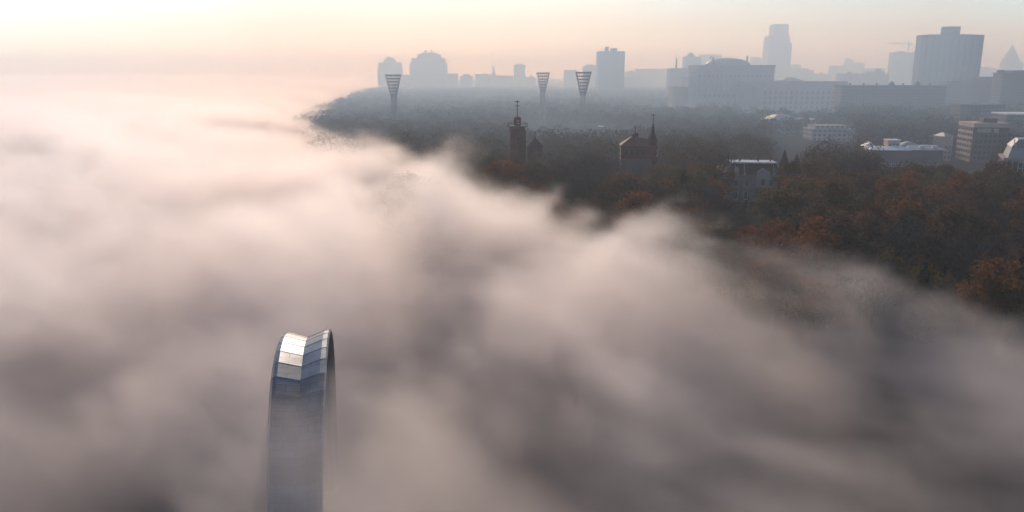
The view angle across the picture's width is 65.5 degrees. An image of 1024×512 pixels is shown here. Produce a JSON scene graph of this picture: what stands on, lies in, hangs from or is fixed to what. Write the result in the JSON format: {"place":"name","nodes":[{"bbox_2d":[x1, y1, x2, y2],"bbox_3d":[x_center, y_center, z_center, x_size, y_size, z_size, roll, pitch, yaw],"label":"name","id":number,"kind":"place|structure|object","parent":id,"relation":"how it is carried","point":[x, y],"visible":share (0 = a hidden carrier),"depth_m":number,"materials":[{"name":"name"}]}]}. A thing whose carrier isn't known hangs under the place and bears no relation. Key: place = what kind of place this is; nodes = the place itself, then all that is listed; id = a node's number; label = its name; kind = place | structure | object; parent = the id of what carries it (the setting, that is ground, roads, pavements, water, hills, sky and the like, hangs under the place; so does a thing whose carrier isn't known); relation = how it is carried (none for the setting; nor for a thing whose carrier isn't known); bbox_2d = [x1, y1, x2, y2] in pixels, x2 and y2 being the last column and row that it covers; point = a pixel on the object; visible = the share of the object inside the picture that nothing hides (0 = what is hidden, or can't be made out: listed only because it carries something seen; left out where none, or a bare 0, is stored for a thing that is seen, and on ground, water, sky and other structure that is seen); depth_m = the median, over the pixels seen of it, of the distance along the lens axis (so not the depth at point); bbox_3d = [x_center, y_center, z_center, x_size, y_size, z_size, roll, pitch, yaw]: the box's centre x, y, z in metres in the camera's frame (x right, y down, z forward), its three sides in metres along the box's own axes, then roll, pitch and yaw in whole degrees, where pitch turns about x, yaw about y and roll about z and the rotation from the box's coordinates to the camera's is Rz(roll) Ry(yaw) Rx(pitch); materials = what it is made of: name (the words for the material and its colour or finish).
{"place":"outdoors","nodes":[
{"label":"outdoors","id":0,"kind":"place"},
{"bbox_2d":[0,84,354,174],"bbox_3d":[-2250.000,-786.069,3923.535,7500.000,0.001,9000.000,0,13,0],"label":"river","id":1,"kind":"structure","parent":0,"point":[41,124],"depth_m":2428.42,"materials":[{"name":"liquid"}]},
{"bbox_2d":[0,78,1023,511],"bbox_3d":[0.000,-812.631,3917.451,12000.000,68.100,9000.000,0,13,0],"label":"ground","id":2,"kind":"structure","parent":0,"point":[162,294],"depth_m":161.00,"materials":[{"name":"brown plant"}]},
{"bbox_2d":[267,329,338,511],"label":"metal arch","id":3,"kind":"structure","parent":2,"relation":"on","point":[302,465],"depth_m":88.84,"materials":[{"name":"grey metal"}]},
{"bbox_2d":[377,56,402,87],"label":"apartment tower","id":4,"kind":"structure","parent":2,"relation":"on","point":[389,65],"depth_m":2435.51,"materials":[{"name":"concrete"}]},
{"bbox_2d":[385,74,400,123],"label":"floodlight mast","id":5,"kind":"object","parent":2,"relation":"on","point":[392,91],"visible":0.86,"depth_m":674.36,"materials":[{"name":"metal"}]},
{"bbox_2d":[371,157,421,182],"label":"bare tree","id":6,"kind":"object","parent":2,"relation":"on","point":[399,171],"visible":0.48,"depth_m":303.87,"materials":[{"name":"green plant"}]},
{"bbox_2d":[378,184,422,246],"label":"autumn tree","id":7,"kind":"object","parent":2,"relation":"on","point":[401,203],"visible":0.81,"depth_m":260.91,"materials":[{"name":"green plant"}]},
{"bbox_2d":[387,210,420,253],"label":"autumn tree","id":8,"kind":"object","parent":2,"relation":"on","point":[403,214],"visible":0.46,"depth_m":253.81,"materials":[{"name":"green plant"}]},
{"bbox_2d":[378,170,435,230],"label":"autumn tree","id":9,"kind":"object","parent":2,"relation":"on","point":[408,178],"visible":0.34,"depth_m":272.04,"materials":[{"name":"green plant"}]},
{"bbox_2d":[401,180,448,217],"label":"autumn tree","id":10,"kind":"object","parent":2,"relation":"on","point":[432,192],"visible":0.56,"depth_m":264.48,"materials":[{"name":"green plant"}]},
{"bbox_2d":[402,50,457,87],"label":"apartment tower","id":11,"kind":"structure","parent":2,"relation":"on","point":[426,69],"depth_m":2291.26,"materials":[{"name":"concrete"}]},
{"bbox_2d":[410,149,466,180],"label":"bare tree","id":12,"kind":"object","parent":2,"relation":"on","point":[429,166],"visible":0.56,"depth_m":298.36,"materials":[{"name":"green plant"}]},
{"bbox_2d":[411,219,472,284],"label":"autumn tree","id":13,"kind":"object","parent":2,"relation":"on","point":[433,237],"visible":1,"depth_m":217.76,"materials":[{"name":"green plant"}]},
{"bbox_2d":[421,191,466,220],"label":"autumn tree","id":14,"kind":"object","parent":2,"relation":"on","point":[452,202],"visible":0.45,"depth_m":261.04,"materials":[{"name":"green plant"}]},
{"bbox_2d":[423,175,469,222],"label":"autumn tree","id":15,"kind":"object","parent":2,"relation":"on","point":[461,188],"visible":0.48,"depth_m":268.57,"materials":[{"name":"brown plant"}]},
{"bbox_2d":[433,199,473,226],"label":"autumn tree","id":16,"kind":"object","parent":2,"relation":"on","point":[450,212],"visible":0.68,"depth_m":249.37,"materials":[{"name":"brown plant"}]},
{"bbox_2d":[432,151,484,211],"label":"bare tree","id":17,"kind":"object","parent":2,"relation":"on","point":[464,172],"visible":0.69,"depth_m":280.84,"materials":[{"name":"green plant"}]},
{"bbox_2d":[453,147,508,185],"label":"bare tree","id":18,"kind":"object","parent":2,"relation":"on","point":[483,165],"visible":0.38,"depth_m":281.14,"materials":[{"name":"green plant"}]},
{"bbox_2d":[461,181,530,260],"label":"autumn tree","id":19,"kind":"object","parent":2,"relation":"on","point":[489,205],"visible":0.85,"depth_m":227.56,"materials":[{"name":"brown plant"}]},
{"bbox_2d":[480,158,527,199],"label":"autumn tree","id":20,"kind":"object","parent":2,"relation":"on","point":[505,179],"visible":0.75,"depth_m":262.43,"materials":[{"name":"brown plant"}]},
{"bbox_2d":[480,198,545,270],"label":"autumn tree","id":21,"kind":"object","parent":2,"relation":"on","point":[518,218],"visible":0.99,"depth_m":215.73,"materials":[{"name":"brown plant"}]},
{"bbox_2d":[507,100,527,163],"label":"tower","id":22,"kind":"structure","parent":2,"relation":"on","point":[517,129],"depth_m":357.51,"materials":[{"name":"brick"}]},
{"bbox_2d":[507,186,543,239],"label":"autumn tree","id":23,"kind":"object","parent":2,"relation":"on","point":[532,196],"visible":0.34,"depth_m":244.01,"materials":[{"name":"brown plant"}]},
{"bbox_2d":[512,160,555,192],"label":"autumn tree","id":24,"kind":"object","parent":2,"relation":"on","point":[536,167],"visible":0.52,"depth_m":280.09,"materials":[{"name":"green plant"}]},
{"bbox_2d":[526,132,543,166],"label":"domed brick hall","id":25,"kind":"structure","parent":2,"relation":"on","point":[534,146],"depth_m":365.87,"materials":[{"name":"brick"}]},
{"bbox_2d":[536,72,549,124],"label":"floodlight mast","id":26,"kind":"object","parent":2,"relation":"on","point":[542,89],"visible":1,"depth_m":783.90,"materials":[{"name":"metal"}]},
{"bbox_2d":[524,194,592,264],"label":"autumn tree","id":27,"kind":"object","parent":2,"relation":"on","point":[551,212],"visible":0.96,"depth_m":217.11,"materials":[{"name":"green plant"}]},
{"bbox_2d":[555,214,594,257],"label":"autumn tree","id":28,"kind":"object","parent":2,"relation":"on","point":[584,235],"visible":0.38,"depth_m":223.49,"materials":[{"name":"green plant"}]},
{"bbox_2d":[556,165,604,198],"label":"bare tree","id":29,"kind":"object","parent":2,"relation":"on","point":[580,185],"visible":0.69,"depth_m":259.47,"materials":[{"name":"brown plant"}]},
{"bbox_2d":[575,71,591,130],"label":"floodlight mast","id":30,"kind":"object","parent":2,"relation":"on","point":[583,91],"visible":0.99,"depth_m":673.54,"materials":[{"name":"metal"}]},
{"bbox_2d":[568,198,607,247],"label":"autumn tree","id":31,"kind":"object","parent":2,"relation":"on","point":[588,204],"visible":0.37,"depth_m":232.46,"materials":[{"name":"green plant"}]},
{"bbox_2d":[588,204,626,251],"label":"autumn tree","id":32,"kind":"object","parent":2,"relation":"on","point":[603,213],"visible":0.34,"depth_m":226.23,"materials":[{"name":"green plant"}]},
{"bbox_2d":[590,208,628,258],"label":"bare tree","id":33,"kind":"object","parent":2,"relation":"on","point":[610,233],"visible":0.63,"depth_m":218.80,"materials":[{"name":"brown plant"}]},
{"bbox_2d":[596,47,624,91],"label":"office tower","id":34,"kind":"structure","parent":2,"relation":"on","point":[610,68],"depth_m":1607.85,"materials":[{"name":"concrete"}]},
{"bbox_2d":[588,174,643,244],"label":"autumn tree","id":35,"kind":"object","parent":2,"relation":"on","point":[612,190],"visible":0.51,"depth_m":234.50,"materials":[{"name":"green plant"}]},
{"bbox_2d":[236,85,1023,295],"bbox_3d":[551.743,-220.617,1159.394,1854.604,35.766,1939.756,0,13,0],"label":"woods","id":36,"kind":"object","parent":2,"relation":"on","point":[464,116],"visible":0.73,"depth_m":537.29,"materials":[{"name":"brown plant"}]},
{"bbox_2d":[604,188,669,266],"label":"autumn tree","id":37,"kind":"object","parent":2,"relation":"on","point":[624,223],"visible":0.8,"depth_m":207.16,"materials":[{"name":"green plant"}]},
{"bbox_2d":[619,114,657,179],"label":"turret house","id":38,"kind":"structure","parent":2,"relation":"on","point":[638,155],"depth_m":351.34,"materials":[{"name":"grey stone"}]},
{"bbox_2d":[622,223,668,277],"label":"autumn tree","id":39,"kind":"object","parent":2,"relation":"on","point":[637,238],"visible":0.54,"depth_m":199.31,"materials":[{"name":"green plant"}]},
{"bbox_2d":[635,69,657,86],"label":"distant block","id":40,"kind":"structure","parent":2,"relation":"on","point":[648,77],"depth_m":2926.29,"materials":[{"name":"concrete"}]},
{"bbox_2d":[622,170,682,236],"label":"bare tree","id":41,"kind":"object","parent":2,"relation":"on","point":[653,192],"visible":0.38,"depth_m":233.07,"materials":[{"name":"brown plant"}]},
{"bbox_2d":[634,209,695,286],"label":"autumn tree","id":42,"kind":"object","parent":2,"relation":"on","point":[670,229],"visible":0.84,"depth_m":189.64,"materials":[{"name":"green plant"}]},
{"bbox_2d":[645,163,691,188],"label":"autumn tree","id":43,"kind":"object","parent":2,"relation":"on","point":[672,177],"visible":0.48,"depth_m":277.78,"materials":[{"name":"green plant"}]},
{"bbox_2d":[650,179,704,212],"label":"autumn tree","id":44,"kind":"object","parent":2,"relation":"on","point":[670,194],"visible":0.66,"depth_m":231.84,"materials":[{"name":"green plant"}]},
{"bbox_2d":[666,58,688,94],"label":"brick block","id":45,"kind":"structure","parent":2,"relation":"on","point":[675,75],"depth_m":1463.70,"materials":[{"name":"brick"}]},
{"bbox_2d":[675,163,713,194],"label":"autumn tree","id":46,"kind":"object","parent":2,"relation":"on","point":[696,171],"visible":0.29,"depth_m":278.77,"materials":[{"name":"green plant"}]},
{"bbox_2d":[664,221,732,296],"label":"autumn tree","id":47,"kind":"object","parent":2,"relation":"on","point":[699,237],"visible":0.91,"depth_m":179.87,"materials":[{"name":"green plant"}]},
{"bbox_2d":[677,145,738,175],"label":"bare tree","id":48,"kind":"object","parent":2,"relation":"on","point":[720,162],"visible":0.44,"depth_m":303.32,"materials":[{"name":"brown plant"}]},
{"bbox_2d":[693,163,739,194],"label":"autumn tree","id":49,"kind":"object","parent":2,"relation":"on","point":[729,179],"visible":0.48,"depth_m":286.36,"materials":[{"name":"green plant"}]},
{"bbox_2d":[690,190,757,238],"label":"bare tree","id":50,"kind":"object","parent":2,"relation":"on","point":[731,216],"visible":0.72,"depth_m":203.00,"materials":[{"name":"brown plant"}]},
{"bbox_2d":[701,226,759,301],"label":"bare tree","id":51,"kind":"object","parent":2,"relation":"on","point":[740,252],"visible":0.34,"depth_m":177.62,"materials":[{"name":"brown plant"}]},
{"bbox_2d":[701,244,762,313],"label":"autumn tree","id":52,"kind":"object","parent":2,"relation":"on","point":[729,271],"visible":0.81,"depth_m":168.56,"materials":[{"name":"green plant"}]},
{"bbox_2d":[668,56,848,112],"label":"government building","id":53,"kind":"structure","parent":2,"relation":"on","point":[744,84],"depth_m":1050.37,"materials":[{"name":"grey stone"}]},
{"bbox_2d":[720,150,800,201],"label":"castle theatre","id":54,"kind":"structure","parent":2,"relation":"on","point":[753,176],"depth_m":319.46,"materials":[{"name":"stone"}]},
{"bbox_2d":[731,217,803,290],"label":"autumn tree","id":55,"kind":"object","parent":2,"relation":"on","point":[785,227],"visible":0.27,"depth_m":182.88,"materials":[{"name":"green plant"}]},
{"bbox_2d":[732,221,808,304],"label":"autumn tree","id":56,"kind":"object","parent":2,"relation":"on","point":[767,235],"visible":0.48,"depth_m":173.17,"materials":[{"name":"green plant"}]},
{"bbox_2d":[741,247,807,328],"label":"autumn tree","id":57,"kind":"object","parent":2,"relation":"on","point":[779,270],"visible":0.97,"depth_m":158.39,"materials":[{"name":"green plant"}]},
{"bbox_2d":[762,24,791,80],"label":"skyscraper","id":58,"kind":"structure","parent":2,"relation":"on","point":[777,48],"depth_m":2521.91,"materials":[{"name":"concrete"}]},
{"bbox_2d":[747,187,807,227],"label":"autumn tree","id":59,"kind":"object","parent":2,"relation":"on","point":[780,197],"visible":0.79,"depth_m":220.40,"materials":[{"name":"green plant"}]},
{"bbox_2d":[759,194,812,229],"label":"bare tree","id":60,"kind":"object","parent":2,"relation":"on","point":[781,217],"visible":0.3,"depth_m":204.20,"materials":[{"name":"brown plant"}]},
{"bbox_2d":[771,159,832,189],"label":"autumn tree","id":61,"kind":"object","parent":2,"relation":"on","point":[793,166],"visible":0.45,"depth_m":272.30,"materials":[{"name":"green plant"}]},
{"bbox_2d":[761,213,855,281],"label":"autumn tree","id":62,"kind":"object","parent":2,"relation":"on","point":[819,239],"visible":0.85,"depth_m":167.22,"materials":[{"name":"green plant"}]},
{"bbox_2d":[779,275,844,346],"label":"autumn tree","id":63,"kind":"object","parent":2,"relation":"on","point":[806,303],"visible":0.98,"depth_m":148.42,"materials":[{"name":"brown plant"}]},
{"bbox_2d":[785,201,839,276],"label":"autumn tree","id":64,"kind":"object","parent":2,"relation":"on","point":[819,209],"visible":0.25,"depth_m":192.80,"materials":[{"name":"green plant"}]},
{"bbox_2d":[802,124,855,140],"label":"office building","id":65,"kind":"structure","parent":2,"relation":"on","point":[821,131],"depth_m":595.26,"materials":[{"name":"grey concrete"}]},
{"bbox_2d":[795,177,868,260],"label":"autumn tree","id":66,"kind":"object","parent":2,"relation":"on","point":[825,194],"visible":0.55,"depth_m":206.69,"materials":[{"name":"green plant"}]},
{"bbox_2d":[807,206,893,283],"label":"autumn tree","id":67,"kind":"object","parent":2,"relation":"on","point":[841,222],"visible":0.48,"depth_m":174.87,"materials":[{"name":"green plant"}]},
{"bbox_2d":[823,170,881,195],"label":"autumn tree","id":68,"kind":"object","parent":2,"relation":"on","point":[864,182],"visible":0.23,"depth_m":236.32,"materials":[{"name":"green plant"}]},
{"bbox_2d":[829,145,887,176],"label":"bare tree","id":69,"kind":"object","parent":2,"relation":"on","point":[868,161],"visible":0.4,"depth_m":297.24,"materials":[{"name":"brown plant"}]},
{"bbox_2d":[817,265,905,348],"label":"bare tree","id":70,"kind":"object","parent":2,"relation":"on","point":[859,299],"visible":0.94,"depth_m":146.20,"materials":[{"name":"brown plant"}]},
{"bbox_2d":[826,229,897,307],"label":"autumn tree","id":71,"kind":"object","parent":2,"relation":"on","point":[869,241],"visible":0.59,"depth_m":169.37,"materials":[{"name":"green plant"}]},
{"bbox_2d":[836,69,888,84],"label":"long block","id":72,"kind":"structure","parent":2,"relation":"on","point":[879,76],"depth_m":1659.56,"materials":[{"name":"concrete"}]},
{"bbox_2d":[830,236,918,336],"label":"bare tree","id":73,"kind":"object","parent":2,"relation":"on","point":[871,272],"visible":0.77,"depth_m":152.50,"materials":[{"name":"brown plant"}]},
{"bbox_2d":[833,81,946,121],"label":"gabled block","id":74,"kind":"structure","parent":2,"relation":"on","point":[916,93],"depth_m":843.45,"materials":[{"name":"concrete"}]},
{"bbox_2d":[851,205,933,299],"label":"bare tree","id":75,"kind":"object","parent":2,"relation":"on","point":[899,240],"visible":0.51,"depth_m":171.89,"materials":[{"name":"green plant"}]},
{"bbox_2d":[861,197,935,257],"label":"autumn tree","id":76,"kind":"object","parent":2,"relation":"on","point":[908,208],"visible":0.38,"depth_m":191.82,"materials":[{"name":"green plant"}]},
{"bbox_2d":[887,51,914,84],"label":"unfinished tower","id":77,"kind":"structure","parent":2,"relation":"on","point":[897,66],"depth_m":2046.56,"materials":[{"name":"concrete"}]},
{"bbox_2d":[861,139,944,168],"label":"white roofed hall","id":78,"kind":"structure","parent":2,"relation":"on","point":[895,150],"depth_m":447.30,"materials":[{"name":"concrete"}]},
{"bbox_2d":[875,176,933,208],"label":"autumn tree","id":79,"kind":"object","parent":2,"relation":"on","point":[888,184],"visible":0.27,"depth_m":222.24,"materials":[{"name":"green plant"}]},
{"bbox_2d":[871,188,939,218],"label":"autumn tree","id":80,"kind":"object","parent":2,"relation":"on","point":[917,197],"visible":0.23,"depth_m":211.01,"materials":[{"name":"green plant"}]},
{"bbox_2d":[873,250,953,329],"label":"autumn tree","id":81,"kind":"object","parent":2,"relation":"on","point":[933,280],"visible":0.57,"depth_m":153.12,"materials":[{"name":"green plant"}]},
{"bbox_2d":[886,253,944,314],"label":"autumn tree","id":82,"kind":"object","parent":2,"relation":"on","point":[921,260],"visible":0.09,"depth_m":164.19,"materials":[{"name":"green plant"}]},
{"bbox_2d":[897,262,937,347],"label":"evergreen tree","id":83,"kind":"object","parent":2,"relation":"on","point":[921,288],"visible":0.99,"depth_m":146.79,"materials":[{"name":"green plant"}]},
{"bbox_2d":[898,233,969,299],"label":"autumn tree","id":84,"kind":"object","parent":2,"relation":"on","point":[936,242],"visible":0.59,"depth_m":169.32,"materials":[{"name":"green plant"}]},
{"bbox_2d":[933,132,953,160],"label":"side house","id":85,"kind":"structure","parent":2,"relation":"on","point":[943,140],"depth_m":476.15,"materials":[{"name":"concrete"}]},
{"bbox_2d":[911,26,984,84],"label":"slab tower","id":86,"kind":"structure","parent":2,"relation":"on","point":[949,53],"depth_m":1145.03,"materials":[{"name":"concrete"}]},
{"bbox_2d":[923,170,974,209],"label":"autumn tree","id":87,"kind":"object","parent":2,"relation":"on","point":[957,183],"visible":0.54,"depth_m":239.53,"materials":[{"name":"brown plant"}]},
{"bbox_2d":[909,200,1013,296],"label":"autumn tree","id":88,"kind":"object","parent":2,"relation":"on","point":[939,223],"visible":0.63,"depth_m":170.41,"materials":[{"name":"orange plant"}]},
{"bbox_2d":[929,275,999,336],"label":"autumn tree","id":89,"kind":"object","parent":2,"relation":"on","point":[954,308],"visible":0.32,"depth_m":151.99,"materials":[{"name":"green plant"}]},
{"bbox_2d":[938,79,991,106],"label":"town block","id":90,"kind":"structure","parent":2,"relation":"on","point":[967,91],"depth_m":960.05,"materials":[{"name":"concrete"}]},
{"bbox_2d":[945,241,1000,282],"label":"autumn tree","id":91,"kind":"object","parent":2,"relation":"on","point":[958,274],"visible":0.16,"depth_m":164.09,"materials":[{"name":"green plant"}]},
{"bbox_2d":[929,211,1023,324],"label":"bare tree","id":92,"kind":"object","parent":2,"relation":"on","point":[972,250],"visible":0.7,"depth_m":158.42,"materials":[{"name":"brown plant"}]},
{"bbox_2d":[948,104,1005,130],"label":"town block","id":93,"kind":"structure","parent":2,"relation":"on","point":[970,109],"depth_m":650.32,"materials":[{"name":"concrete"}]},
{"bbox_2d":[955,118,1009,163],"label":"six storey office","id":94,"kind":"structure","parent":2,"relation":"on","point":[980,140],"depth_m":466.91,"materials":[{"name":"concrete"}]},
{"bbox_2d":[946,176,1022,218],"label":"autumn tree","id":95,"kind":"object","parent":2,"relation":"on","point":[984,201],"visible":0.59,"depth_m":218.76,"materials":[{"name":"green plant"}]},
{"bbox_2d":[952,253,1023,355],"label":"autumn tree","id":96,"kind":"object","parent":2,"relation":"on","point":[987,279],"visible":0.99,"depth_m":142.00,"materials":[{"name":"orange plant"}]},
{"bbox_2d":[962,244,1023,342],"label":"autumn tree","id":97,"kind":"object","parent":2,"relation":"on","point":[1016,255],"visible":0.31,"depth_m":147.26,"materials":[{"name":"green plant"}]},
{"bbox_2d":[966,168,1023,196],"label":"autumn tree","id":98,"kind":"object","parent":2,"relation":"on","point":[984,175],"visible":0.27,"depth_m":272.05,"materials":[{"name":"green plant"}]},
{"bbox_2d":[975,159,1023,186],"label":"autumn tree","id":99,"kind":"object","parent":2,"relation":"on","point":[995,166],"visible":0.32,"depth_m":285.75,"materials":[{"name":"green plant"}]},
{"bbox_2d":[989,70,1023,106],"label":"town block","id":100,"kind":"structure","parent":2,"relation":"on","point":[1008,85],"depth_m":882.84,"materials":[{"name":"concrete"}]},
{"bbox_2d":[991,112,1023,130],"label":"town block","id":101,"kind":"structure","parent":2,"relation":"on","point":[1000,116],"depth_m":594.89,"materials":[{"name":"grey concrete"}]},
{"bbox_2d":[998,137,1023,181],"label":"corner house","id":102,"kind":"structure","parent":2,"relation":"on","point":[1013,154],"depth_m":316.69,"materials":[{"name":"stone"}]},
{"bbox_2d":[999,45,1023,69],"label":"pyramid tower","id":103,"kind":"structure","parent":2,"relation":"on","point":[1010,60],"depth_m":2823.39,"materials":[{"name":"concrete"}]},
{"bbox_2d":[0,0,1023,83],"label":"sky","id":104,"kind":"structure","parent":0,"point":[42,41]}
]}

